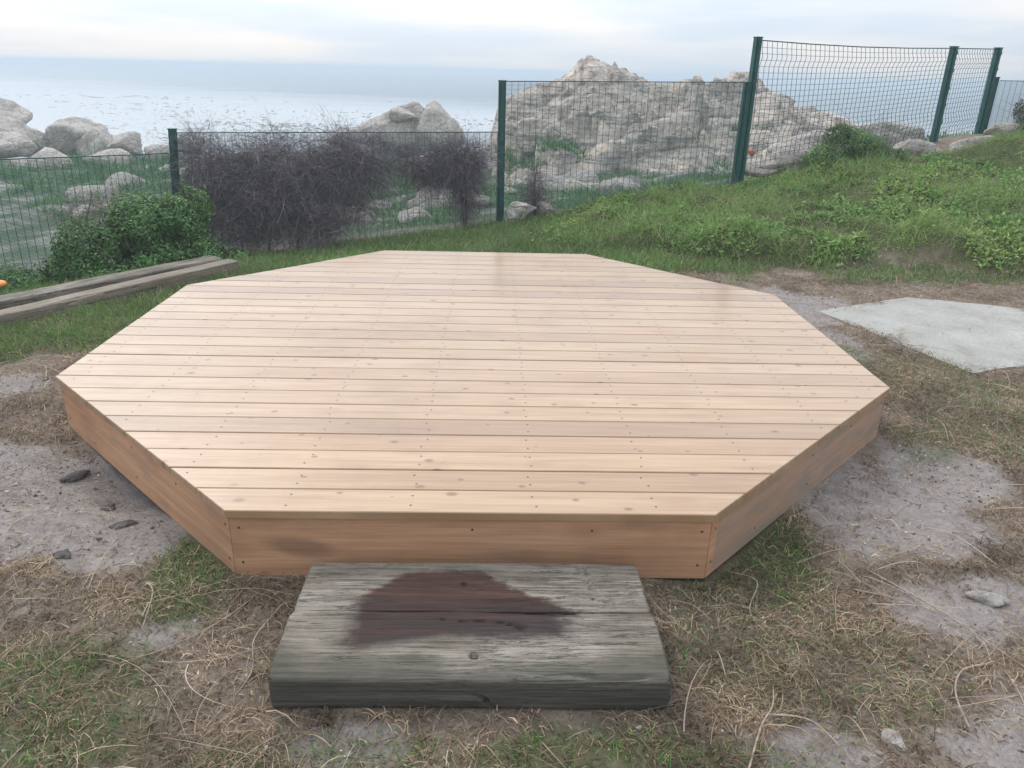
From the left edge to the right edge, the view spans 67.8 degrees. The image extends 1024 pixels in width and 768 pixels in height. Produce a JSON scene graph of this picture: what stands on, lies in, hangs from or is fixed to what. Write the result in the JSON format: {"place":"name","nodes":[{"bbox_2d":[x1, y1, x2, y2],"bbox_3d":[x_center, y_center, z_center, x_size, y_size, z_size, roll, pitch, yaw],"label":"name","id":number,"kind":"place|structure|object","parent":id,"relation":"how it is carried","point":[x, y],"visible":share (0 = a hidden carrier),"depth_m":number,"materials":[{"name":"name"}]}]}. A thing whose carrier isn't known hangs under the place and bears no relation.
{"place":"outdoors","nodes":[
{"label":"outdoors","id":0,"kind":"place"},
{"bbox_2d":[0,134,1023,767],"bbox_3d":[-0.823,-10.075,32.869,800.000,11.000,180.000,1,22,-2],"label":"ground","id":1,"kind":"structure","parent":0,"point":[930,518],"depth_m":2.68,"materials":[{"name":"brown soil"}]},
{"bbox_2d":[0,280,6,287],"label":"orange float","id":2,"kind":"object","parent":1,"relation":"on","point":[3,283],"visible":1,"depth_m":5.80,"materials":[{"name":"plastic"}]},
{"bbox_2d":[0,98,32,123],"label":"boulder","id":3,"kind":"object","parent":1,"relation":"on","point":[11,109],"visible":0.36,"depth_m":36.19,"materials":[{"name":"grey stone"}]},
{"bbox_2d":[7,157,28,169],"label":"shore rock","id":4,"kind":"object","parent":1,"relation":"on","point":[17,161],"visible":0.07,"depth_m":26.59,"materials":[{"name":"grey stone"}]},
{"bbox_2d":[0,132,38,157],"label":"boulder","id":5,"kind":"object","parent":1,"relation":"on","point":[14,144],"visible":0.98,"depth_m":32.98,"materials":[{"name":"grey stone"}]},
{"bbox_2d":[0,115,43,153],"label":"boulder","id":6,"kind":"object","parent":1,"relation":"on","point":[8,124],"visible":0.47,"depth_m":34.83,"materials":[{"name":"grey stone"}]},
{"bbox_2d":[25,147,72,171],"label":"shore rock","id":7,"kind":"object","parent":1,"relation":"on","point":[47,152],"visible":0.34,"depth_m":26.06,"materials":[{"name":"grey stone"}]},
{"bbox_2d":[52,549,70,558],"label":"pebble","id":8,"kind":"object","parent":1,"relation":"on","point":[64,554],"visible":0.99,"depth_m":2.74,"materials":[{"name":"stone"}]},
{"bbox_2d":[58,205,73,214],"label":"shore rock","id":9,"kind":"object","parent":1,"relation":"on","point":[63,207],"visible":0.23,"depth_m":15.60,"materials":[{"name":"grey stone"}]},
{"bbox_2d":[38,117,107,155],"bbox_3d":[-19.233,-10.684,34.017,2.570,2.299,3.096,1,22,-2],"label":"boulder","id":10,"kind":"object","parent":1,"relation":"on","point":[62,135],"visible":0.59,"depth_m":32.77,"materials":[{"name":"grey stone"}]},
{"bbox_2d":[65,186,81,196],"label":"shore rock","id":11,"kind":"object","parent":1,"relation":"on","point":[70,192],"visible":0.05,"depth_m":18.21,"materials":[{"name":"grey stone"}]},
{"bbox_2d":[59,470,89,482],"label":"pebble","id":12,"kind":"object","parent":1,"relation":"on","point":[75,476],"visible":1,"depth_m":3.31,"materials":[{"name":"stone"}]},
{"bbox_2d":[72,205,97,217],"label":"shore rock","id":13,"kind":"object","parent":1,"relation":"on","point":[82,210],"visible":0.12,"depth_m":14.96,"materials":[{"name":"grey stone"}]},
{"bbox_2d":[0,153,174,290],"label":"fence","id":14,"kind":"object","parent":1,"relation":"on","point":[110,177],"visible":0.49,"depth_m":7.87,"materials":[{"name":"green metal"}]},
{"bbox_2d":[16,153,158,253],"bbox_3d":[-4.294,-1.640,7.907,1.560,1.480,1.229,1,22,-2],"label":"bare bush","id":15,"kind":"object","parent":1,"relation":"on","point":[94,212],"visible":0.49,"depth_m":7.80,"materials":[{"name":"brown plant"}]},
{"bbox_2d":[65,185,119,202],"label":"shore rock","id":16,"kind":"object","parent":1,"relation":"on","point":[85,192],"visible":0.1,"depth_m":17.31,"materials":[{"name":"grey stone"}]},
{"bbox_2d":[73,126,112,155],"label":"boulder","id":17,"kind":"object","parent":1,"relation":"on","point":[100,137],"visible":0.56,"depth_m":32.53,"materials":[{"name":"grey stone"}]},
{"bbox_2d":[82,155,129,167],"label":"shore rock","id":18,"kind":"object","parent":1,"relation":"on","point":[106,159],"visible":0.23,"depth_m":26.18,"materials":[{"name":"grey stone"}]},
{"bbox_2d":[100,503,114,510],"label":"pebble","id":19,"kind":"object","parent":1,"relation":"on","point":[110,505],"visible":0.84,"depth_m":3.13,"materials":[{"name":"stone"}]},
{"bbox_2d":[0,255,221,309],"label":"timber edging","id":20,"kind":"object","parent":1,"relation":"on","point":[25,297],"visible":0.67,"depth_m":5.90,"materials":[{"name":"grey wood"}]},
{"bbox_2d":[93,148,131,158],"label":"shore rock","id":21,"kind":"object","parent":1,"relation":"on","point":[119,151],"visible":0.16,"depth_m":29.16,"materials":[{"name":"grey stone"}]},
{"bbox_2d":[0,259,239,327],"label":"timber edging","id":22,"kind":"object","parent":1,"relation":"on","point":[11,315],"visible":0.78,"depth_m":5.75,"materials":[{"name":"grey wood"}]},
{"bbox_2d":[108,519,138,529],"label":"pebble","id":23,"kind":"object","parent":1,"relation":"on","point":[125,523],"visible":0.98,"depth_m":2.95,"materials":[{"name":"stone"}]},
{"bbox_2d":[107,131,143,155],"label":"boulder","id":24,"kind":"object","parent":1,"relation":"on","point":[130,142],"visible":0.77,"depth_m":31.11,"materials":[{"name":"grey stone"}]},
{"bbox_2d":[105,171,149,189],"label":"shore rock","id":25,"kind":"object","parent":1,"relation":"on","point":[123,178],"visible":0.27,"depth_m":19.67,"materials":[{"name":"grey stone"}]},
{"bbox_2d":[0,172,262,292],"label":"green shrub","id":26,"kind":"object","parent":1,"relation":"on","point":[169,242],"visible":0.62,"depth_m":7.63,"materials":[{"name":"green plant"}]},
{"bbox_2d":[141,581,152,631],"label":"dry stem","id":27,"kind":"object","parent":1,"relation":"on","point":[149,604],"visible":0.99,"depth_m":2.48,"materials":[{"name":"beige plant"}]},
{"bbox_2d":[144,144,169,160],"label":"boulder","id":28,"kind":"object","parent":1,"relation":"on","point":[152,148],"visible":0.36,"depth_m":30.73,"materials":[{"name":"grey stone"}]},
{"bbox_2d":[113,591,259,664],"bbox_3d":[-0.995,0.772,2.397,0.072,0.022,0.483,20,29,38],"label":"dry stem","id":29,"kind":"object","parent":1,"relation":"on","point":[195,634],"visible":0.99,"depth_m":2.36,"materials":[{"name":"beige plant"}]},
{"bbox_2d":[177,133,204,151],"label":"boulder","id":30,"kind":"object","parent":1,"relation":"on","point":[190,142],"visible":0.19,"depth_m":31.75,"materials":[{"name":"grey stone"}]},
{"bbox_2d":[204,601,284,728],"bbox_3d":[-0.777,0.819,2.293,0.052,0.026,0.536,3,22,5],"label":"dry stem","id":31,"kind":"object","parent":1,"relation":"on","point":[252,663],"visible":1,"depth_m":2.25,"materials":[{"name":"beige plant"}]},
{"bbox_2d":[247,146,285,161],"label":"shore rock","id":32,"kind":"object","parent":1,"relation":"on","point":[260,151],"visible":0.03,"depth_m":28.48,"materials":[{"name":"grey stone"}]},
{"bbox_2d":[145,102,420,254],"bbox_3d":[-2.640,-2.172,8.980,3.479,2.246,1.788,1,22,-2],"label":"dead creeper","id":33,"kind":"object","parent":1,"relation":"on","point":[307,215],"visible":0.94,"depth_m":8.81,"materials":[{"name":"brown plant"}]},
{"bbox_2d":[167,128,497,252],"bbox_3d":[-2.099,-2.203,9.331,3.941,1.736,0.119,-4,23,-13],"label":"fence","id":34,"kind":"object","parent":1,"relation":"on","point":[172,132],"visible":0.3,"depth_m":9.39,"materials":[{"name":"green metal"}]},
{"bbox_2d":[328,102,425,156],"bbox_3d":[-5.475,-10.797,32.851,5.171,2.650,2.751,1,22,-2],"label":"boulder","id":35,"kind":"object","parent":1,"relation":"on","point":[414,108],"visible":0.41,"depth_m":32.00,"materials":[{"name":"grey stone"}]},
{"bbox_2d":[389,107,417,120],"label":"boulder","id":36,"kind":"object","parent":35,"relation":"on","point":[398,113],"visible":1,"depth_m":31.60,"materials":[{"name":"grey stone"}]},
{"bbox_2d":[365,200,391,209],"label":"shore rock","id":37,"kind":"object","parent":1,"relation":"on","point":[381,206],"visible":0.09,"depth_m":15.03,"materials":[{"name":"grey stone"}]},
{"bbox_2d":[397,207,427,222],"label":"shore rock","id":38,"kind":"object","parent":1,"relation":"on","point":[410,213],"visible":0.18,"depth_m":11.75,"materials":[{"name":"grey stone"}]},
{"bbox_2d":[406,193,448,210],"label":"shore rock","id":39,"kind":"object","parent":1,"relation":"on","point":[423,205],"visible":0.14,"depth_m":14.20,"materials":[{"name":"grey stone"}]},
{"bbox_2d":[417,188,451,194],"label":"shore rock","id":40,"kind":"object","parent":1,"relation":"on","point":[430,191],"visible":0.05,"depth_m":15.27,"materials":[{"name":"grey stone"}]},
{"bbox_2d":[414,100,465,152],"bbox_3d":[-3.383,-10.656,32.999,2.785,3.040,2.458,1,22,-2],"label":"boulder","id":41,"kind":"object","parent":1,"relation":"on","point":[432,114],"visible":0.4,"depth_m":32.06,"materials":[{"name":"grey stone"}]},
{"bbox_2d":[377,112,527,229],"bbox_3d":[-0.824,-2.499,9.527,2.118,1.893,1.296,1,22,-2],"label":"dead creeper","id":42,"kind":"object","parent":1,"relation":"on","point":[470,165],"visible":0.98,"depth_m":9.37,"materials":[{"name":"brown plant"}]},
{"bbox_2d":[268,563,670,709],"bbox_3d":[-0.119,0.757,2.361,1.122,0.123,0.547,1,22,-2],"label":"wooden step","id":43,"kind":"object","parent":1,"relation":"on","point":[512,635],"visible":1,"depth_m":2.23,"materials":[{"name":"grey wood"}]},
{"bbox_2d":[454,194,489,209],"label":"shore rock","id":44,"kind":"object","parent":1,"relation":"on","point":[488,199],"visible":0.08,"depth_m":13.20,"materials":[{"name":"grey stone"}]},
{"bbox_2d":[55,250,889,577],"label":"deck","id":45,"kind":"structure","parent":1,"relation":"on","point":[387,406],"depth_m":3.39,"materials":[{"name":"brown wood"}]},
{"bbox_2d":[0,120,973,246],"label":"shore grass","id":46,"kind":"structure","parent":1,"relation":"on","point":[591,192],"depth_m":18.66,"materials":[{"name":"green plant"}]},
{"bbox_2d":[484,157,496,167],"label":"shore rock","id":47,"kind":"object","parent":1,"relation":"on","point":[491,164],"visible":0.06,"depth_m":21.54,"materials":[{"name":"grey stone"}]},
{"bbox_2d":[504,187,517,193],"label":"shore rock","id":48,"kind":"object","parent":1,"relation":"on","point":[507,189],"visible":0.27,"depth_m":15.10,"materials":[{"name":"grey stone"}]},
{"bbox_2d":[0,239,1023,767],"bbox_3d":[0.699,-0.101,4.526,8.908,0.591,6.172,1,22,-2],"label":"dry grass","id":49,"kind":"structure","parent":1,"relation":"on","point":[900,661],"depth_m":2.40,"materials":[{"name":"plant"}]},
{"bbox_2d":[0,278,1023,767],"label":"soil crumbs","id":50,"kind":"object","parent":1,"relation":"on","point":[866,758],"visible":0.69,"depth_m":2.90,"materials":[{"name":"brown soil"}]},
{"bbox_2d":[506,178,533,184],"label":"shore rock","id":51,"kind":"object","parent":1,"relation":"on","point":[516,180],"visible":0.2,"depth_m":18.05,"materials":[{"name":"grey stone"}]},
{"bbox_2d":[507,201,535,222],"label":"stone","id":52,"kind":"object","parent":1,"relation":"on","point":[515,209],"visible":0.93,"depth_m":9.57,"materials":[{"name":"grey stone"}]},
{"bbox_2d":[502,133,566,220],"bbox_3d":[0.314,-2.405,9.745,1.049,1.570,1.111,18,28,35],"label":"dead creeper","id":53,"kind":"object","parent":1,"relation":"on","point":[535,198],"visible":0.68,"depth_m":9.72,"materials":[{"name":"brown plant"}]},
{"bbox_2d":[535,201,554,213],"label":"stone","id":54,"kind":"object","parent":1,"relation":"on","point":[545,207],"visible":0.91,"depth_m":9.73,"materials":[{"name":"grey stone"}]},
{"bbox_2d":[536,176,588,193],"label":"shore rock","id":55,"kind":"object","parent":1,"relation":"on","point":[565,181],"visible":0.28,"depth_m":14.82,"materials":[{"name":"grey stone"}]},
{"bbox_2d":[557,169,597,182],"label":"shore rock","id":56,"kind":"object","parent":1,"relation":"on","point":[586,176],"visible":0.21,"depth_m":16.69,"materials":[{"name":"grey stone"}]},
{"bbox_2d":[585,182,598,190],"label":"shore rock","id":57,"kind":"object","parent":1,"relation":"on","point":[595,184],"visible":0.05,"depth_m":15.25,"materials":[{"name":"grey stone"}]},
{"bbox_2d":[594,178,639,194],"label":"shore rock","id":58,"kind":"object","parent":1,"relation":"on","point":[601,189],"visible":0.34,"depth_m":12.73,"materials":[{"name":"grey stone"}]},
{"bbox_2d":[496,80,752,222],"bbox_3d":[1.391,-2.826,9.767,3.172,2.012,0.111,0,22,-5],"label":"fence","id":59,"kind":"object","parent":1,"relation":"on","point":[737,142],"visible":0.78,"depth_m":9.66,"materials":[{"name":"green metal"}]},
{"bbox_2d":[640,108,703,151],"bbox_3d":[4.214,-6.528,20.739,1.552,1.863,2.489,19,28,37],"label":"boulder","id":60,"kind":"object","parent":1,"relation":"on","point":[672,133],"visible":0.27,"depth_m":20.16,"materials":[{"name":"grey stone"}]},
{"bbox_2d":[487,55,858,183],"bbox_3d":[6.088,-7.259,23.178,16.560,4.938,17.255,1,22,-2],"label":"rock outcrop","id":61,"kind":"object","parent":1,"relation":"on","point":[590,68],"visible":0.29,"depth_m":21.70,"materials":[{"name":"grey stone"}]},
{"bbox_2d":[513,117,571,156],"bbox_3d":[0.867,-6.641,20.899,1.627,1.252,1.516,8,23,15],"label":"boulder","id":62,"kind":"object","parent":61,"relation":"on","point":[554,132],"visible":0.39,"depth_m":20.35,"materials":[{"name":"grey stone"}]},
{"bbox_2d":[570,93,622,114],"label":"boulder","id":63,"kind":"object","parent":61,"relation":"on","point":[595,99],"visible":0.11,"depth_m":21.41,"materials":[{"name":"grey stone"}]},
{"bbox_2d":[733,91,795,118],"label":"boulder","id":64,"kind":"object","parent":61,"relation":"on","point":[777,95],"visible":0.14,"depth_m":22.39,"materials":[{"name":"grey stone"}]},
{"bbox_2d":[748,149,755,155],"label":"stone","id":65,"kind":"object","parent":1,"relation":"on","point":[750,152],"visible":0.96,"depth_m":10.08,"materials":[{"name":"brown stone"}]},
{"bbox_2d":[728,130,781,159],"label":"boulder","id":66,"kind":"object","parent":1,"relation":"on","point":[760,140],"visible":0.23,"depth_m":19.68,"materials":[{"name":"grey stone"}]},
{"bbox_2d":[733,572,779,645],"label":"dry stem","id":67,"kind":"object","parent":1,"relation":"on","point":[753,597],"visible":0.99,"depth_m":2.62,"materials":[{"name":"plant"}]},
{"bbox_2d":[748,686,773,767],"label":"dry stem","id":68,"kind":"object","parent":1,"relation":"on","point":[758,734],"visible":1,"depth_m":2.06,"materials":[{"name":"beige plant"}]},
{"bbox_2d":[744,159,782,176],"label":"rock","id":69,"kind":"object","parent":1,"relation":"on","point":[755,169],"visible":0.58,"depth_m":10.18,"materials":[{"name":"stone"}]},
{"bbox_2d":[521,120,1023,273],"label":"ground cover","id":70,"kind":"object","parent":1,"relation":"on","point":[739,221],"visible":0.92,"depth_m":8.26,"materials":[{"name":"green plant"}]},
{"bbox_2d":[759,147,802,179],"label":"rock","id":71,"kind":"object","parent":1,"relation":"on","point":[784,159],"visible":0.59,"depth_m":10.24,"materials":[{"name":"stone"}]},
{"bbox_2d":[767,130,841,167],"bbox_3d":[4.170,-3.245,10.632,1.129,0.565,0.835,1,22,-2],"label":"rock","id":72,"kind":"object","parent":1,"relation":"on","point":[796,146],"visible":0.3,"depth_m":10.46,"materials":[{"name":"stone"}]},
{"bbox_2d":[768,714,855,763],"bbox_3d":[0.817,0.942,2.068,0.243,0.026,0.047,19,28,36],"label":"dry stem","id":73,"kind":"object","parent":1,"relation":"on","point":[825,731],"visible":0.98,"depth_m":2.08,"materials":[{"name":"beige plant"}]},
{"bbox_2d":[798,108,926,168],"bbox_3d":[4.493,-3.100,9.981,1.735,1.114,1.301,1,22,-2],"label":"round shrub","id":74,"kind":"object","parent":1,"relation":"on","point":[849,136],"visible":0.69,"depth_m":9.84,"materials":[{"name":"green plant"}]},
{"bbox_2d":[739,36,1002,181],"bbox_3d":[5.192,-3.724,10.675,4.788,1.962,0.345,-9,25,-24],"label":"tall fence","id":75,"kind":"object","parent":1,"relation":"on","point":[953,53],"visible":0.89,"depth_m":10.49,"materials":[{"name":"green metal"}]},
{"bbox_2d":[845,121,926,152],"bbox_3d":[5.582,-3.664,11.582,1.168,0.644,0.898,1,22,-2],"label":"rock","id":76,"kind":"object","parent":1,"relation":"on","point":[888,125],"visible":0.34,"depth_m":11.26,"materials":[{"name":"stone"}]},
{"bbox_2d":[882,728,906,751],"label":"pebble","id":77,"kind":"object","parent":1,"relation":"on","point":[887,733],"visible":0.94,"depth_m":2.06,"materials":[{"name":"stone"}]},
{"bbox_2d":[890,139,942,158],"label":"rock","id":78,"kind":"object","parent":1,"relation":"on","point":[914,145],"visible":0.37,"depth_m":10.48,"materials":[{"name":"stone"}]},
{"bbox_2d":[818,297,1023,373],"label":"concrete slab","id":79,"kind":"structure","parent":1,"relation":"on","point":[953,322],"depth_m":5.54,"materials":[{"name":"grey concrete"}]},
{"bbox_2d":[854,589,1022,638],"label":"dry stem","id":80,"kind":"object","parent":1,"relation":"on","point":[935,612],"visible":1,"depth_m":2.56,"materials":[{"name":"beige plant"}]},
{"bbox_2d":[865,568,1023,666],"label":"dry stem","id":81,"kind":"object","parent":1,"relation":"on","point":[942,612],"visible":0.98,"depth_m":2.55,"materials":[{"name":"beige plant"}]},
{"bbox_2d":[948,135,994,151],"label":"rock","id":82,"kind":"object","parent":1,"relation":"on","point":[966,141],"visible":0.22,"depth_m":10.46,"materials":[{"name":"stone"}]},
{"bbox_2d":[955,662,993,730],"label":"dry stem","id":83,"kind":"object","parent":1,"relation":"on","point":[968,667],"visible":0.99,"depth_m":2.27,"materials":[{"name":"beige plant"}]},
{"bbox_2d":[965,590,1009,606],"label":"pebble","id":84,"kind":"object","parent":1,"relation":"on","point":[988,598],"visible":0.98,"depth_m":2.63,"materials":[{"name":"stone"}]},
{"bbox_2d":[982,77,1023,133],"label":"fence","id":85,"kind":"object","parent":1,"relation":"on","point":[990,107],"visible":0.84,"depth_m":11.69,"materials":[{"name":"green metal"}]},
{"bbox_2d":[983,122,1023,135],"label":"rock","id":86,"kind":"object","parent":1,"relation":"on","point":[991,129],"visible":0.59,"depth_m":11.37,"materials":[{"name":"stone"}]},
{"bbox_2d":[988,94,1023,136],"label":"grey green shrub","id":87,"kind":"object","parent":1,"relation":"on","point":[1018,115],"visible":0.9,"depth_m":11.36,"materials":[{"name":"green plant"}]},
{"bbox_2d":[0,59,1023,153],"bbox_3d":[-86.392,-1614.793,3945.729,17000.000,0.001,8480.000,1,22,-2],"label":"sea","id":88,"kind":"structure","parent":0,"point":[367,91],"depth_m":145.35,"materials":[{"name":"grey liquid"}]},
{"bbox_2d":[5,93,493,149],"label":"kelp","id":89,"kind":"object","parent":88,"relation":"on","point":[188,122],"visible":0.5,"depth_m":66.78},
{"bbox_2d":[0,195,1023,767],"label":"grass","id":90,"kind":"structure","parent":0,"point":[408,241],"depth_m":4.77,"materials":[{"name":"green plant"}]},
{"bbox_2d":[0,0,1023,84],"label":"sky","id":91,"kind":"structure","parent":0,"point":[704,38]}
]}

